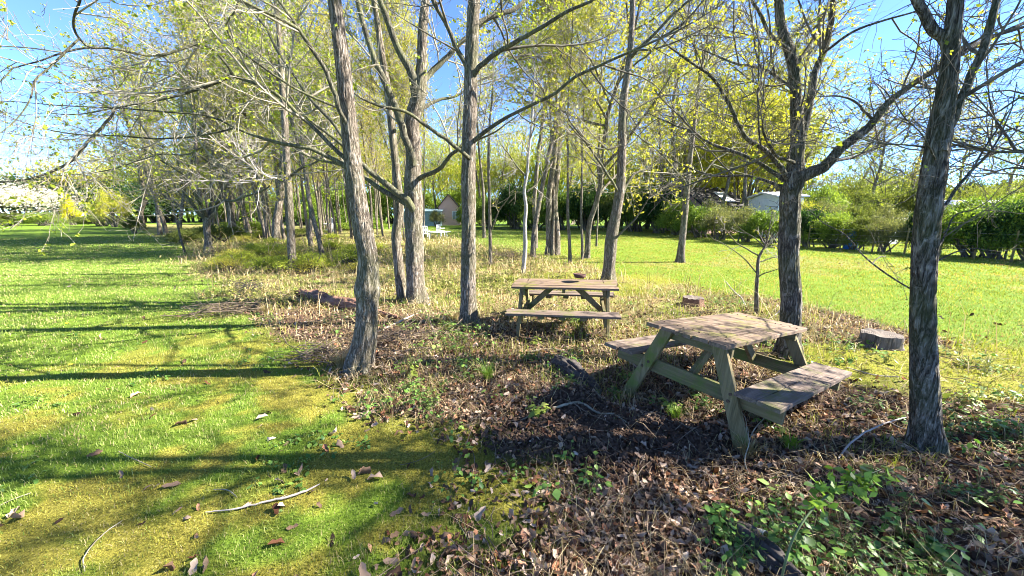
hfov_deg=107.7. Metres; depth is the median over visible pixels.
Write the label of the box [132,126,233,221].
broadleaf tree
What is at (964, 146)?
oak tree
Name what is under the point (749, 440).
fallen branch
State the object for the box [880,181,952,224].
hedge shrub
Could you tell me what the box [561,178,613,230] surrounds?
hedge shrub
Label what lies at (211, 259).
bramble bush
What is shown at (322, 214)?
oak tree
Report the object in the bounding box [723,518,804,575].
rotten log
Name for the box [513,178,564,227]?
hedge shrub
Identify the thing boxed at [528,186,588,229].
hedge shrub
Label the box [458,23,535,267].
birch sapling
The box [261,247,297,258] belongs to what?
bramble bush
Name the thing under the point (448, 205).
brick house
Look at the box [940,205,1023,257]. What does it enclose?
hedge shrub
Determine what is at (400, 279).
oak tree
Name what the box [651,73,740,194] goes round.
broadleaf tree
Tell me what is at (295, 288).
weed cover
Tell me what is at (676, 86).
oak tree
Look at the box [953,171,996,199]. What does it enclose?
broadleaf tree
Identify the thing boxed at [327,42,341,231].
oak tree
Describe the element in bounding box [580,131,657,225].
broadleaf tree
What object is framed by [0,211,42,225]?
hedge shrub
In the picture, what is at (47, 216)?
hedge shrub
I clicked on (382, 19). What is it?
oak tree
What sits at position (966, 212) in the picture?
hedge shrub
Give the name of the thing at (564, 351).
fallen branch
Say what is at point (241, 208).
oak tree
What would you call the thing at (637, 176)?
broadleaf tree
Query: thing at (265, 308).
grass tuft
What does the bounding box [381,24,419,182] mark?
oak tree
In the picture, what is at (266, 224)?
oak tree
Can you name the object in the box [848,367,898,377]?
fallen branch
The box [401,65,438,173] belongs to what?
oak tree
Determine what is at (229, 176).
oak tree
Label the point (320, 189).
oak tree
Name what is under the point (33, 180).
evergreen tree
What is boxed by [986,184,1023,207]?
hedge shrub
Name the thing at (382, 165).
oak tree
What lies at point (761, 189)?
broadleaf tree
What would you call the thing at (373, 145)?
oak tree
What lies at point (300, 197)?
broadleaf tree
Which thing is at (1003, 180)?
broadleaf tree
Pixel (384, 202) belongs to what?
broadleaf tree
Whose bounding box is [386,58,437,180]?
oak tree
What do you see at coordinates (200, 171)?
oak tree
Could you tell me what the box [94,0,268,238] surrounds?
oak tree
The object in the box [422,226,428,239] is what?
garden chair
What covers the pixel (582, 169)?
oak tree
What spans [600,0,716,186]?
oak tree
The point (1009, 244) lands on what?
hedge shrub
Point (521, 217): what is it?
hedge shrub
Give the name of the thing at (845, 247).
barrel
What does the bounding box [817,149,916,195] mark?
broadleaf tree
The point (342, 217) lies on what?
broadleaf tree
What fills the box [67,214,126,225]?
hedge shrub
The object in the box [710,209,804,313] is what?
oak sapling
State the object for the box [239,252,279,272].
bramble bush
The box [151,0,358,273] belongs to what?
oak tree
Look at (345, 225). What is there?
hedge shrub
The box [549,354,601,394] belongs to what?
rotten log
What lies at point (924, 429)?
oak tree
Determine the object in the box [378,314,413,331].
fallen branch
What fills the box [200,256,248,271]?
bramble bush
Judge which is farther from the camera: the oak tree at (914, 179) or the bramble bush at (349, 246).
the oak tree at (914, 179)
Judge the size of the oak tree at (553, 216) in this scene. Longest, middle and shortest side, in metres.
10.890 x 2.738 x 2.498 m
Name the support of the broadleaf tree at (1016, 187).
on the ground at (90, 527)
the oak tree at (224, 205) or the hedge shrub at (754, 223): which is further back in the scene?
the oak tree at (224, 205)
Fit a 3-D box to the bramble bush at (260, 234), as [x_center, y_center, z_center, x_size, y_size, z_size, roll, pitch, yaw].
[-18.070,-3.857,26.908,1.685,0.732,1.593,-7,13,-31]
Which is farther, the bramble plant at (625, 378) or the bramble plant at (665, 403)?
the bramble plant at (625, 378)
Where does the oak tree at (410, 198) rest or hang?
on the ground at (90, 527)
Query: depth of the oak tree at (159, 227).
27.58 m
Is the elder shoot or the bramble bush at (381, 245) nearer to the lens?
the elder shoot
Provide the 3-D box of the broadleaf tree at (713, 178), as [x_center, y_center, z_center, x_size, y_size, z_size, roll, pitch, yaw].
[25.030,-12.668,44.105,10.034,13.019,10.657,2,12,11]
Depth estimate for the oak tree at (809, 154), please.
29.00 m
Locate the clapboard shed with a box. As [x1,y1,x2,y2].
[747,192,809,237]
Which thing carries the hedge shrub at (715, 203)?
on the ground at (90, 527)
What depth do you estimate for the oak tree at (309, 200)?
14.12 m
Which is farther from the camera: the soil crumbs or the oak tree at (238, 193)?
the oak tree at (238, 193)
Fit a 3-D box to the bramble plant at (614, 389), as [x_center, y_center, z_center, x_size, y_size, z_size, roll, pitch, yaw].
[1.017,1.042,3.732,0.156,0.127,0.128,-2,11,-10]
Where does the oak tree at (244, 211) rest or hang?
on the ground at (90, 527)
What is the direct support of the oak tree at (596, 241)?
on the ground at (90, 527)
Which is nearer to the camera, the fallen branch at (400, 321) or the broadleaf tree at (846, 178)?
the fallen branch at (400, 321)
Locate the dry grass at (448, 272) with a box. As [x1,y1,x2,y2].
[166,234,1023,575]
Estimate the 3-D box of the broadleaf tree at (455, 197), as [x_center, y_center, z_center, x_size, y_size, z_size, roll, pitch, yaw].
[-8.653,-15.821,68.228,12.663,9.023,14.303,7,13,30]
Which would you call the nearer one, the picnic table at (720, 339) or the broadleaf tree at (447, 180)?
the picnic table at (720, 339)
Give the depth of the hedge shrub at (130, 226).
33.31 m
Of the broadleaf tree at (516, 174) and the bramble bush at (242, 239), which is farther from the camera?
the broadleaf tree at (516, 174)
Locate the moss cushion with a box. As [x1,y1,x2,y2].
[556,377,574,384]
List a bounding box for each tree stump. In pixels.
[682,295,704,306]
[855,328,904,350]
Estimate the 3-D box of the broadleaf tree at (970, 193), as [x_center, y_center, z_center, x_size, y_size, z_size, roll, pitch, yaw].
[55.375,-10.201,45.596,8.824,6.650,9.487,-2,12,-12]
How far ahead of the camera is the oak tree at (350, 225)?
24.90 m
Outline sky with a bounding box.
[0,0,1023,214]
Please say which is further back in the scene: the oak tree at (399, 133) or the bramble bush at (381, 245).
the oak tree at (399, 133)
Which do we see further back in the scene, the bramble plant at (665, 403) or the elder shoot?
the bramble plant at (665, 403)
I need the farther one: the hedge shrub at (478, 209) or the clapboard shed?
the hedge shrub at (478, 209)
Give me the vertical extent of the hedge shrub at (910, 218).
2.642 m
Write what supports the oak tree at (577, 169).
on the ground at (90, 527)
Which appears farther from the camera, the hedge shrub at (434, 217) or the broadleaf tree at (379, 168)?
the broadleaf tree at (379, 168)
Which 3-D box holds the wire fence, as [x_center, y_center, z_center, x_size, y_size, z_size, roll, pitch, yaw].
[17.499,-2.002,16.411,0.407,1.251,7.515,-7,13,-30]
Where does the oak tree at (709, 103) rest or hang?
on the ground at (90, 527)
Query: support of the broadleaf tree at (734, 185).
on the ground at (90, 527)
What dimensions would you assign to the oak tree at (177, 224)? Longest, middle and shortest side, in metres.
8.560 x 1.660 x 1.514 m
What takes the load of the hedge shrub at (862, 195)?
on the ground at (90, 527)
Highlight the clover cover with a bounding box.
[0,286,370,513]
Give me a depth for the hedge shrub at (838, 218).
18.91 m
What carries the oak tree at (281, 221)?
on the ground at (90, 527)
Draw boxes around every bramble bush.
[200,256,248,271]
[201,255,223,264]
[204,257,244,268]
[214,246,259,261]
[220,249,258,266]
[229,236,259,245]
[236,232,256,239]
[238,242,258,248]
[238,243,267,249]
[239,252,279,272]
[250,247,265,255]
[253,254,288,271]
[254,230,262,237]
[254,242,300,256]
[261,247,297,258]
[262,236,285,245]
[264,249,303,258]
[271,249,341,273]
[283,257,328,273]
[314,238,351,249]
[320,258,338,267]
[322,234,339,239]
[322,247,344,257]
[329,246,357,264]
[334,261,357,272]
[340,243,355,252]
[376,242,387,250]
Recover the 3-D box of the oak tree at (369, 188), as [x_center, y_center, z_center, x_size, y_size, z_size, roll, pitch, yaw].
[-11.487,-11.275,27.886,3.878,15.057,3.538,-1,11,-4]
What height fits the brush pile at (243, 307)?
0.364 m
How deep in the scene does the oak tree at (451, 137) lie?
62.96 m
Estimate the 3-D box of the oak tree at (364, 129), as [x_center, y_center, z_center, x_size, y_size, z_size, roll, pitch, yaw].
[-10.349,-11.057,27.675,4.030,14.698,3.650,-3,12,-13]
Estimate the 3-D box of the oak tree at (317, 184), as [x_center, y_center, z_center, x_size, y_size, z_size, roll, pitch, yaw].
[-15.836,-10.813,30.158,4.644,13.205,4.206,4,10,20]
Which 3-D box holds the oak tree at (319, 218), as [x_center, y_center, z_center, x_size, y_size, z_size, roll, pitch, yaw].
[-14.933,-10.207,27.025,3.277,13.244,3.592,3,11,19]
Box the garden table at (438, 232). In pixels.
[428,231,450,237]
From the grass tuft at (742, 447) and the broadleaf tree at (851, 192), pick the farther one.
the broadleaf tree at (851, 192)
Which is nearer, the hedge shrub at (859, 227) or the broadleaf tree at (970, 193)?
the hedge shrub at (859, 227)
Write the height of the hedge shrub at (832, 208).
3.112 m
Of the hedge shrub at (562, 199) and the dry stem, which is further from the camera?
the hedge shrub at (562, 199)
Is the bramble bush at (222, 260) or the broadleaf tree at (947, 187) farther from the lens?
the broadleaf tree at (947, 187)
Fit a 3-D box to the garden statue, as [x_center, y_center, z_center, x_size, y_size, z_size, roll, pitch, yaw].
[-15.834,-5.352,32.429,0.988,1.512,0.558,0,11,0]
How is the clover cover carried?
on the ground at (90, 527)
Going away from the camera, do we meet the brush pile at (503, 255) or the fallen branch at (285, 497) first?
the fallen branch at (285, 497)
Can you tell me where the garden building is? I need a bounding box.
[403,209,442,225]
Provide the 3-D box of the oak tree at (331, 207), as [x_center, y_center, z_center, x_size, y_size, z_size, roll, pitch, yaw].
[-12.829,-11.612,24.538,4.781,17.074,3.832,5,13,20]
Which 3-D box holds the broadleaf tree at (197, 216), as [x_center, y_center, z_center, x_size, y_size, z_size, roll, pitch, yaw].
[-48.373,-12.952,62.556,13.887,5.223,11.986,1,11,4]
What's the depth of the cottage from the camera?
34.56 m
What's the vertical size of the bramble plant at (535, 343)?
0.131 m
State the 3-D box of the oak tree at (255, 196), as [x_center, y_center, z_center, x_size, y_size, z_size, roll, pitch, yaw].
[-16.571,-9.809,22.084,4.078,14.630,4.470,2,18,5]
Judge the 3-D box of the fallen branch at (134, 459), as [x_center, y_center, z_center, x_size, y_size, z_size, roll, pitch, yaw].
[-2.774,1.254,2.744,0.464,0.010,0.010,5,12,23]
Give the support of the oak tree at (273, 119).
on the ground at (90, 527)
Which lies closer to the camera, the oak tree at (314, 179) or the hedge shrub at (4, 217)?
the oak tree at (314, 179)
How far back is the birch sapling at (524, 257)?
10.57 m
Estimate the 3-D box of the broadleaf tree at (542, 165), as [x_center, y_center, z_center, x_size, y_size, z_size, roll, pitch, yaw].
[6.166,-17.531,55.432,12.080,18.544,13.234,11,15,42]
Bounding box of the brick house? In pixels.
[437,194,460,225]
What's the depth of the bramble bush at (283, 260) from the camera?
11.35 m
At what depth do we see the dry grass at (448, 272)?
4.15 m
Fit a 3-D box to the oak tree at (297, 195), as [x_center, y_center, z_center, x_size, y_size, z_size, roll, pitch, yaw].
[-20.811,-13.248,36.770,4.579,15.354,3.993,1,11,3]
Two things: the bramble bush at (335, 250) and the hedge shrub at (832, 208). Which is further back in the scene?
the hedge shrub at (832, 208)
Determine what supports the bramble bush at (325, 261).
on the ground at (90, 527)
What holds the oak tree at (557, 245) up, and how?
on the ground at (90, 527)
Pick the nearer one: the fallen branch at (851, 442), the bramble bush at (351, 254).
the fallen branch at (851, 442)
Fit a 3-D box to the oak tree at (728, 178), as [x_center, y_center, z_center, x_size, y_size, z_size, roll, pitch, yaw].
[17.886,-12.905,32.121,7.983,16.527,9.186,6,13,29]
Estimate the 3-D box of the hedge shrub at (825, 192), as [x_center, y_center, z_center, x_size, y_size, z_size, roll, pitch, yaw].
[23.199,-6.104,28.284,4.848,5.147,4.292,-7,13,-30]
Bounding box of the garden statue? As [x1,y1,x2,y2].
[323,218,333,233]
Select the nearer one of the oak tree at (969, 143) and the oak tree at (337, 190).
the oak tree at (337, 190)
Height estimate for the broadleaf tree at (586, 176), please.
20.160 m
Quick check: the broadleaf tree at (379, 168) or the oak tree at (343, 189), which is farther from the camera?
the broadleaf tree at (379, 168)
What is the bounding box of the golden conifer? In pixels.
[58,193,82,224]
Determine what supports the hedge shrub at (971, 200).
on the ground at (90, 527)
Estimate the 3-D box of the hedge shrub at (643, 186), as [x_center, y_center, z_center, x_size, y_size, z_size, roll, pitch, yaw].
[13.514,-9.260,40.914,7.456,6.630,6.436,6,13,27]
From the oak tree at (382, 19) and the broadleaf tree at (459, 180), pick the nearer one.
the oak tree at (382, 19)
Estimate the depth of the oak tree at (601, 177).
12.31 m
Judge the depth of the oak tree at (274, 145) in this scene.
24.88 m
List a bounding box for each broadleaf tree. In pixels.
[0,151,92,220]
[25,144,128,212]
[77,116,179,221]
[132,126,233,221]
[169,198,257,223]
[191,169,273,221]
[215,189,296,221]
[248,160,312,221]
[253,182,334,224]
[273,136,372,205]
[294,179,346,222]
[294,205,336,223]
[329,122,404,221]
[331,187,392,220]
[331,208,387,222]
[366,178,426,223]
[370,120,458,197]
[391,188,443,213]
[422,134,487,203]
[427,185,487,208]
[440,111,515,223]
[476,116,547,224]
[514,126,587,224]
[540,116,628,224]
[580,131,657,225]
[626,127,696,226]
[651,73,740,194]
[687,75,841,204]
[689,42,848,196]
[691,147,753,194]
[778,163,841,196]
[807,165,899,194]
[815,173,893,200]
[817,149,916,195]
[888,156,979,199]
[889,171,966,199]
[944,179,1018,199]
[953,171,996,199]
[960,173,1023,199]
[963,172,1023,198]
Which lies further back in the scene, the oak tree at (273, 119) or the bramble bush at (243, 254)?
the oak tree at (273, 119)
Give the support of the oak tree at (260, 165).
on the ground at (90, 527)
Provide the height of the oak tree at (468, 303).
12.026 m
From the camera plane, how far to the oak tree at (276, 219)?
19.24 m
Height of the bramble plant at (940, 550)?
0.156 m
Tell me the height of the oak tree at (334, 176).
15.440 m
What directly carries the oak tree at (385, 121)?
on the ground at (90, 527)
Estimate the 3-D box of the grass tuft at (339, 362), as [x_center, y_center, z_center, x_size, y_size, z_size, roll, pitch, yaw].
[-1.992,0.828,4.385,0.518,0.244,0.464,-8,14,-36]
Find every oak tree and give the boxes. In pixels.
[0,0,407,376]
[0,60,215,229]
[51,1,197,234]
[63,5,188,234]
[86,0,312,252]
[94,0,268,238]
[104,50,256,242]
[109,48,185,251]
[144,0,259,237]
[148,0,376,243]
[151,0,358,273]
[155,0,311,237]
[157,0,218,211]
[158,0,270,238]
[160,24,273,232]
[162,146,243,224]
[168,1,221,238]
[175,132,226,197]
[182,125,284,231]
[190,0,338,255]
[192,117,259,195]
[202,123,226,222]
[207,111,234,214]
[210,0,553,303]
[214,127,268,221]
[216,54,279,220]
[218,0,362,245]
[220,6,277,235]
[223,64,253,233]
[225,0,752,327]
[234,91,261,231]
[235,25,298,230]
[237,49,299,239]
[251,113,274,218]
[259,28,296,167]
[263,106,295,227]
[272,0,315,238]
[278,148,304,228]
[287,69,337,236]
[287,77,312,227]
[289,0,337,238]
[291,110,340,217]
[292,107,316,235]
[294,89,343,233]
[303,1,366,238]
[306,30,341,234]
[306,34,326,228]
[314,0,371,235]
[318,148,330,228]
[321,115,342,233]
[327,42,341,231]
[337,127,346,222]
[345,0,433,240]
[345,18,381,231]
[347,27,396,236]
[351,0,406,300]
[354,50,387,229]
[356,92,383,228]
[359,77,391,235]
[366,89,388,197]
[367,0,441,158]
[367,93,391,228]
[368,0,405,214]
[368,0,408,240]
[368,48,432,177]
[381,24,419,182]
[382,0,427,148]
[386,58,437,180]
[399,0,434,235]
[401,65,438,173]
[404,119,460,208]
[433,103,487,188]
[436,2,509,237]
[438,74,515,225]
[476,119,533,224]
[479,0,667,255]
[481,0,637,254]
[481,0,755,257]
[483,0,635,257]
[491,0,628,247]
[514,0,579,255]
[514,0,758,280]
[538,0,601,262]
[544,88,610,226]
[559,0,610,258]
[580,68,614,246]
[586,84,644,227]
[587,0,1023,360]
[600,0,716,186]
[619,56,701,228]
[621,0,799,262]
[622,0,774,234]
[635,61,723,196]
[668,49,748,186]
[677,33,781,233]
[715,1,847,207]
[717,0,1023,325]
[731,3,866,191]
[747,80,884,192]
[755,0,1023,458]
[822,99,916,194]
[831,67,935,192]
[861,38,1012,193]
[905,86,1023,198]
[953,107,1023,196]
[994,106,1023,177]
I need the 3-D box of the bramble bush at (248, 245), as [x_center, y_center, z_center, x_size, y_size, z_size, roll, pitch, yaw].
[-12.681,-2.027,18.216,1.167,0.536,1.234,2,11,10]
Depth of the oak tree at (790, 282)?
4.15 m
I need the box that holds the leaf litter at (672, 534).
[178,242,1023,575]
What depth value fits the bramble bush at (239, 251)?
13.33 m
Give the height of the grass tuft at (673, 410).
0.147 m
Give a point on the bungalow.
(954, 201)
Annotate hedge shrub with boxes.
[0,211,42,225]
[2,211,71,225]
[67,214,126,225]
[81,184,133,226]
[118,214,148,232]
[160,226,203,244]
[171,222,256,241]
[213,217,285,232]
[258,228,333,235]
[303,221,351,229]
[344,220,391,227]
[429,209,444,226]
[453,203,480,223]
[476,194,512,227]
[486,176,532,228]
[508,194,566,229]
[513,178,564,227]
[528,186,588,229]
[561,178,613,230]
[562,176,610,227]
[582,188,642,230]
[603,184,658,231]
[610,173,657,229]
[634,176,682,233]
[650,195,700,234]
[668,202,720,237]
[691,204,737,239]
[702,197,739,236]
[720,203,775,241]
[731,206,778,243]
[777,200,834,246]
[801,197,825,240]
[801,202,868,248]
[802,182,854,212]
[813,196,850,241]
[815,212,890,249]
[843,197,881,219]
[845,183,911,216]
[854,212,911,252]
[871,199,912,244]
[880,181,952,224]
[901,212,913,247]
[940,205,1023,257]
[942,199,994,246]
[943,190,1023,218]
[957,196,1023,259]
[975,200,1023,259]
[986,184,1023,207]
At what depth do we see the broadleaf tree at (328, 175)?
69.85 m
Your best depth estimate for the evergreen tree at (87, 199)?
67.17 m
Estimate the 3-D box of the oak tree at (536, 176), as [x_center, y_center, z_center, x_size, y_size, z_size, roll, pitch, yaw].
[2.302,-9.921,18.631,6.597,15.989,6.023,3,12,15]
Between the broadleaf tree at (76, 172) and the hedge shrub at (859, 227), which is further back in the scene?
the broadleaf tree at (76, 172)
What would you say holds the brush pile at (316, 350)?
on the ground at (90, 527)
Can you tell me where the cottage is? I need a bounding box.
[661,187,748,233]
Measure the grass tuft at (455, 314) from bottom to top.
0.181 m
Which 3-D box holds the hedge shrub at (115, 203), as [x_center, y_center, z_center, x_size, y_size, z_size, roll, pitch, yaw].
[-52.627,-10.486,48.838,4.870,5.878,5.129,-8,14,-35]
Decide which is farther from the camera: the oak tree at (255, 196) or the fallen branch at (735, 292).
the oak tree at (255, 196)
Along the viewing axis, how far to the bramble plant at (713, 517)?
2.11 m
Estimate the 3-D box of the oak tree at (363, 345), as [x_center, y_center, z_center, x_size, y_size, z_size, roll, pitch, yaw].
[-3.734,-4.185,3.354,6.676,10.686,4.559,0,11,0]
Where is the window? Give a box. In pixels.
[452,211,458,218]
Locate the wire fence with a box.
[807,226,1023,261]
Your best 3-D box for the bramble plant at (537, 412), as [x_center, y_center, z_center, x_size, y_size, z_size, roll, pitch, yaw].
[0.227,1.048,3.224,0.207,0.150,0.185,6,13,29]
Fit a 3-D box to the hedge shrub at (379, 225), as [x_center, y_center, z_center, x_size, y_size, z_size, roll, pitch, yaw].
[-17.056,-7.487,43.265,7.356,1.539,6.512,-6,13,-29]
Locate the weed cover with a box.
[160,232,599,313]
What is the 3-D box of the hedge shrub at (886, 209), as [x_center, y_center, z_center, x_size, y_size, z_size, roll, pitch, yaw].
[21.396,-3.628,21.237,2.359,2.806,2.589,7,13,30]
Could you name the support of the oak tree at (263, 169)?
on the ground at (90, 527)
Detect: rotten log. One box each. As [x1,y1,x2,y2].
[294,289,397,318]
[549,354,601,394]
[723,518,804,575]
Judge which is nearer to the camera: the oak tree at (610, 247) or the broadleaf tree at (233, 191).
the oak tree at (610, 247)
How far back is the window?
54.96 m
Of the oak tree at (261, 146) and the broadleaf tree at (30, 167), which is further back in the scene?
the broadleaf tree at (30, 167)
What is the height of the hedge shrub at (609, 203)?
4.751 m
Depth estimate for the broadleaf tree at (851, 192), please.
41.93 m
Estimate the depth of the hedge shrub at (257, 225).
32.76 m
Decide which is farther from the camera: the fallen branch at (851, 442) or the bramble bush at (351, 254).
the bramble bush at (351, 254)
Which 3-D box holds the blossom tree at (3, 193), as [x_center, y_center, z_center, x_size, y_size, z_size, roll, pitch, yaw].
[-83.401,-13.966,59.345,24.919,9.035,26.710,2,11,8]
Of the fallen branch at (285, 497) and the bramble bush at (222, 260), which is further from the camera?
the bramble bush at (222, 260)
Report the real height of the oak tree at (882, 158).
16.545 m
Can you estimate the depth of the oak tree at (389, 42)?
21.45 m
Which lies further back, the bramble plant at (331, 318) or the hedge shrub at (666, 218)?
the hedge shrub at (666, 218)
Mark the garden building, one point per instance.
(427, 219)
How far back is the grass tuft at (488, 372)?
4.06 m
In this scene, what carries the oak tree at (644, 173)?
on the ground at (90, 527)
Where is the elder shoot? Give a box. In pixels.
[781,464,899,575]
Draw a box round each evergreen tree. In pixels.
[0,169,93,217]
[0,173,50,221]
[39,180,117,222]
[78,187,153,218]
[81,177,185,222]
[120,179,195,222]
[164,186,221,219]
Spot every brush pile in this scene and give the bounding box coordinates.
[160,292,289,321]
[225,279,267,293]
[267,334,381,370]
[345,312,470,359]
[477,243,547,259]
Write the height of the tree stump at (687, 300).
0.282 m
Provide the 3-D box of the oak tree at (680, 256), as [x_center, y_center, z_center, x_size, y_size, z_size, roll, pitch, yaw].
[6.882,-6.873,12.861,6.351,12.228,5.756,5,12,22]
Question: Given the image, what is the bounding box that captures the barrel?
[842,231,859,249]
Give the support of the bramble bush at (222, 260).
on the ground at (90, 527)
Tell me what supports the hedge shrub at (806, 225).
on the ground at (90, 527)
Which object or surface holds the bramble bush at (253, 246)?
on the ground at (90, 527)
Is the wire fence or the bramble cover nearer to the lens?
the bramble cover
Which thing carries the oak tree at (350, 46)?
on the ground at (90, 527)
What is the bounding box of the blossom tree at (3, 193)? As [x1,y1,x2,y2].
[0,170,87,223]
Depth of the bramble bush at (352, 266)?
11.02 m
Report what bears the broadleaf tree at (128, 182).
on the ground at (90, 527)
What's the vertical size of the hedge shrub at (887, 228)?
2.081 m
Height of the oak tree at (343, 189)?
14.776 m
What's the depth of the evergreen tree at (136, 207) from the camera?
64.20 m
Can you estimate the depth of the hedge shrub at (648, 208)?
32.61 m
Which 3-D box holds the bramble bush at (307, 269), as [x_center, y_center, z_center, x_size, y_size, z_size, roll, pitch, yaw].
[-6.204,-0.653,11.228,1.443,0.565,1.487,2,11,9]
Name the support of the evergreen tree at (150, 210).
on the ground at (90, 527)
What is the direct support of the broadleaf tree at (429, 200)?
on the ground at (90, 527)
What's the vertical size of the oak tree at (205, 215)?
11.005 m
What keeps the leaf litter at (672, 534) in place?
on the ground at (90, 527)
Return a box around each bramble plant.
[323,314,336,323]
[400,362,418,378]
[527,402,550,417]
[530,336,541,345]
[607,385,622,398]
[617,370,631,379]
[658,397,681,412]
[701,500,739,539]
[858,456,908,486]
[909,526,968,570]
[942,383,996,412]
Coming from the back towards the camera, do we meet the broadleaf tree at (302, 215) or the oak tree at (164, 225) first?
the broadleaf tree at (302, 215)
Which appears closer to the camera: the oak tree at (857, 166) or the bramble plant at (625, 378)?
the bramble plant at (625, 378)
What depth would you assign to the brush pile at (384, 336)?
5.24 m
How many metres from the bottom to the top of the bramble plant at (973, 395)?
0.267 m
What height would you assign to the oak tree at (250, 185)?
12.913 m
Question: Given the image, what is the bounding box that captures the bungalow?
[902,200,998,213]
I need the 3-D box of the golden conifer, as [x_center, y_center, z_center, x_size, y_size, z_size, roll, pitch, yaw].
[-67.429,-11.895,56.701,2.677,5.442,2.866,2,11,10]
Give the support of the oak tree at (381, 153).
on the ground at (90, 527)
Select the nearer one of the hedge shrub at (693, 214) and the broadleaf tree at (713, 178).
the hedge shrub at (693, 214)
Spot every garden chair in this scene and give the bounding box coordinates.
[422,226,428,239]
[436,224,444,235]
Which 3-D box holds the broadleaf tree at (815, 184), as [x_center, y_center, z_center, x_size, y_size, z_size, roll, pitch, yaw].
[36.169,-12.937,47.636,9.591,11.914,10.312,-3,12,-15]
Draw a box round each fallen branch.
[82,520,122,571]
[118,451,150,466]
[205,484,318,512]
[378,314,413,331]
[521,401,626,422]
[530,348,596,364]
[725,281,744,304]
[743,414,764,473]
[838,417,905,458]
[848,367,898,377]
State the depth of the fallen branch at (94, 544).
2.02 m
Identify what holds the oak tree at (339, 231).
on the ground at (90, 527)
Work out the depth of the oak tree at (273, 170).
34.12 m
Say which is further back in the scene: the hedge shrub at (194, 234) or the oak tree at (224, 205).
the oak tree at (224, 205)
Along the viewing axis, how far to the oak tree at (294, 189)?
42.70 m
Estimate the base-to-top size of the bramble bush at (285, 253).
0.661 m
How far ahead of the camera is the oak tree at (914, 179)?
37.49 m
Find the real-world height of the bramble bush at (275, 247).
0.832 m
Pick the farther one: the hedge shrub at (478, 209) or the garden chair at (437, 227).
the hedge shrub at (478, 209)
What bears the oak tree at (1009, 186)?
on the ground at (90, 527)
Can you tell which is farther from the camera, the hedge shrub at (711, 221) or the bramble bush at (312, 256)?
the hedge shrub at (711, 221)
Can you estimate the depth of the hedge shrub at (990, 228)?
14.64 m
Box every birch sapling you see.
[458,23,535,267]
[484,23,556,272]
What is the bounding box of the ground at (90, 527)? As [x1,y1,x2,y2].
[0,215,1023,575]
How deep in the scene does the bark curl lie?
2.00 m
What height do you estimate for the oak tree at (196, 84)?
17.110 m
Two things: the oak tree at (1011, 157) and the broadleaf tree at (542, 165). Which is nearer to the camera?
the oak tree at (1011, 157)
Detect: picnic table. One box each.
[505,278,620,341]
[604,312,851,454]
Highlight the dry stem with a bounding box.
[183,232,1023,376]
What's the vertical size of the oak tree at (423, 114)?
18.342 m
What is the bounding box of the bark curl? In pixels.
[757,528,767,536]
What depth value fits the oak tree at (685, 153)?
34.47 m
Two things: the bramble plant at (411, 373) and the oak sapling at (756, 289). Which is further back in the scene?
the oak sapling at (756, 289)
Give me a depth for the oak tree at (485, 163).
47.69 m
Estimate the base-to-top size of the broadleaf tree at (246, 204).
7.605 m
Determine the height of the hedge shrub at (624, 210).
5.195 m
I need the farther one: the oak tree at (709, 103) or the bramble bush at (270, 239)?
the oak tree at (709, 103)
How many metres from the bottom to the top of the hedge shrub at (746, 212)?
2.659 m
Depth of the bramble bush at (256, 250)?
15.82 m
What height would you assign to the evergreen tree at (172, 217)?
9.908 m
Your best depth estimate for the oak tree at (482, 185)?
25.13 m
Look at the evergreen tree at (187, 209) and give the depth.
71.48 m
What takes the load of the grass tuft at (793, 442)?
on the ground at (90, 527)
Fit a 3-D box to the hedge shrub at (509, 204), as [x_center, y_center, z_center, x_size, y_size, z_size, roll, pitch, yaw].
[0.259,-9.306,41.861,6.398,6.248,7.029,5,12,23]
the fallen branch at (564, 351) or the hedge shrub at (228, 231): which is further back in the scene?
the hedge shrub at (228, 231)
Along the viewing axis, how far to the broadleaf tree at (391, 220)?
66.00 m
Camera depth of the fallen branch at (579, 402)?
3.28 m
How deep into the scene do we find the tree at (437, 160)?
59.76 m
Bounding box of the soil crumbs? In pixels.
[474,383,728,480]
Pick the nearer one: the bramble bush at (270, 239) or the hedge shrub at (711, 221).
the bramble bush at (270, 239)
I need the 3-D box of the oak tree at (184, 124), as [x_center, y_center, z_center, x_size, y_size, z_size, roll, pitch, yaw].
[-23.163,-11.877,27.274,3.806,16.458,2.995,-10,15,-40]
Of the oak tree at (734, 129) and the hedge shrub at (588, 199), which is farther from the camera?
the hedge shrub at (588, 199)
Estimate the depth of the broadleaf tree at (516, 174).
56.05 m
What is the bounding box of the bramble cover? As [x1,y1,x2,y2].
[246,284,1023,575]
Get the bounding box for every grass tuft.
[257,300,276,313]
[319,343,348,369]
[447,310,457,319]
[476,360,498,381]
[665,400,694,418]
[730,430,774,458]
[776,430,806,450]
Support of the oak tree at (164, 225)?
on the ground at (90, 527)
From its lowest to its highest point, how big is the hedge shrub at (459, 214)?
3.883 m

